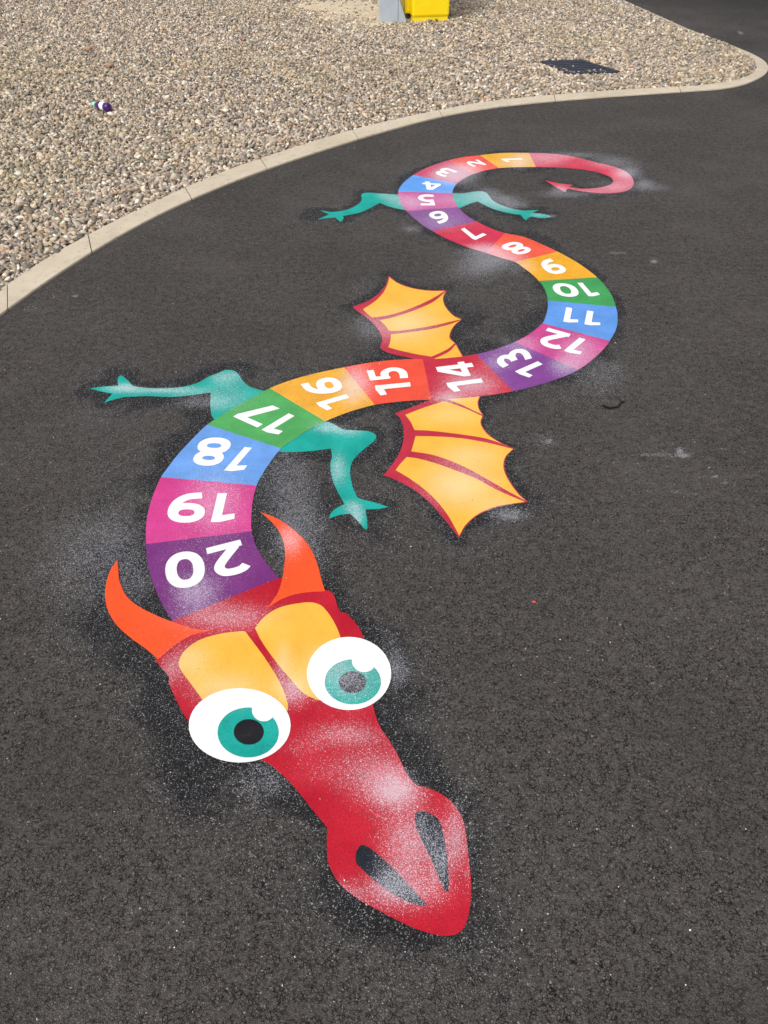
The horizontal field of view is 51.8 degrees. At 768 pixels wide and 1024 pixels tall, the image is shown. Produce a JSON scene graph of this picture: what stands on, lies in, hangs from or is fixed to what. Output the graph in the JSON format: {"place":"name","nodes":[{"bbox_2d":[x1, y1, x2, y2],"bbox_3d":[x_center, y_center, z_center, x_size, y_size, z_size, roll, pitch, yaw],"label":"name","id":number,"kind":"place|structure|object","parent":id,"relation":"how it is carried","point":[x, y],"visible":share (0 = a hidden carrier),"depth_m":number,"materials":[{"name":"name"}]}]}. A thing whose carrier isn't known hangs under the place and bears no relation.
{"place":"outdoors","nodes":[
{"label":"outdoors","id":0,"kind":"place"},
{"bbox_2d":[0,0,756,288],"bbox_3d":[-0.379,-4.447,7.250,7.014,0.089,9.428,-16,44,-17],"label":"gravel","id":1,"kind":"structure","parent":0,"point":[148,27],"depth_m":5.89,"materials":[{"name":"beige gravel"}]},
{"bbox_2d":[83,46,92,49],"bbox_3d":[-2.439,-3.823,6.509,0.066,0.033,0.068,18,45,19],"label":"brick fragment","id":2,"kind":"object","parent":1,"relation":"on","point":[88,47],"visible":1,"depth_m":6.50,"materials":[{"name":"orange brick"}]},
{"bbox_2d":[92,101,111,111],"bbox_3d":[-1.869,-2.682,5.214,0.157,0.054,0.054,22,46,21],"label":"drink bottle","id":3,"kind":"object","parent":1,"relation":"on","point":[104,106],"visible":1,"depth_m":5.19,"materials":[{"name":"purple plastic"}]},
{"bbox_2d":[106,62,113,66],"bbox_3d":[-2.112,-3.449,6.090,0.055,0.029,0.078,-3,42,-3],"label":"brick fragment","id":4,"kind":"object","parent":1,"relation":"on","point":[109,64],"visible":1,"depth_m":6.07,"materials":[{"name":"orange brick"}]},
{"bbox_2d":[280,0,408,32],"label":"sand patch","id":5,"kind":"object","parent":1,"relation":"on","point":[374,12],"visible":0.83,"depth_m":7.90,"materials":[{"name":"beige sand"}]},
{"bbox_2d":[379,0,406,22],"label":"steel post","id":6,"kind":"object","parent":5,"relation":"on","point":[391,11],"visible":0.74,"depth_m":7.36,"materials":[{"name":"grey metal"}]},
{"bbox_2d":[401,0,449,21],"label":"litter bin","id":7,"kind":"object","parent":1,"relation":"on","point":[421,10],"visible":0.86,"depth_m":7.40,"materials":[{"name":"yellow plastic"}]},
{"bbox_2d":[541,60,619,74],"bbox_3d":[1.513,-3.437,6.111,0.392,0.026,0.509,-14,44,-16],"label":"drain cover","id":8,"kind":"object","parent":1,"relation":"on","point":[581,66],"visible":0.87,"depth_m":6.09,"materials":[{"name":"metal"}]},
{"bbox_2d":[0,0,767,1023],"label":"asphalt","id":9,"kind":"structure","parent":0,"point":[632,508],"depth_m":2.01,"materials":[{"name":"black asphalt"}]},
{"bbox_2d":[90,153,633,935],"bbox_3d":[0.048,-0.782,3.136,1.680,0.003,4.348,13,43,14],"label":"dragon painting","id":10,"kind":"object","parent":9,"relation":"on","point":[292,683],"visible":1,"depth_m":2.17,"materials":[{"name":"multicoloured paint"}]},
{"bbox_2d":[0,0,767,316],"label":"kerb","id":11,"kind":"structure","parent":9,"relation":"on","point":[22,287],"depth_m":4.38,"materials":[{"name":"concrete"}]},
{"bbox_2d":[0,9,767,1020],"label":"grit","id":12,"kind":"object","parent":9,"relation":"on","point":[376,741],"visible":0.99,"depth_m":1.49,"materials":[{"name":"grey gravel"}]},
{"bbox_2d":[602,401,623,408],"bbox_3d":[0.775,-0.358,2.653,0.083,0.007,0.027,-11,43,-13],"label":"twig","id":13,"kind":"object","parent":9,"relation":"on","point":[605,406],"visible":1,"depth_m":2.65,"materials":[{"name":"black wood"}]}
]}

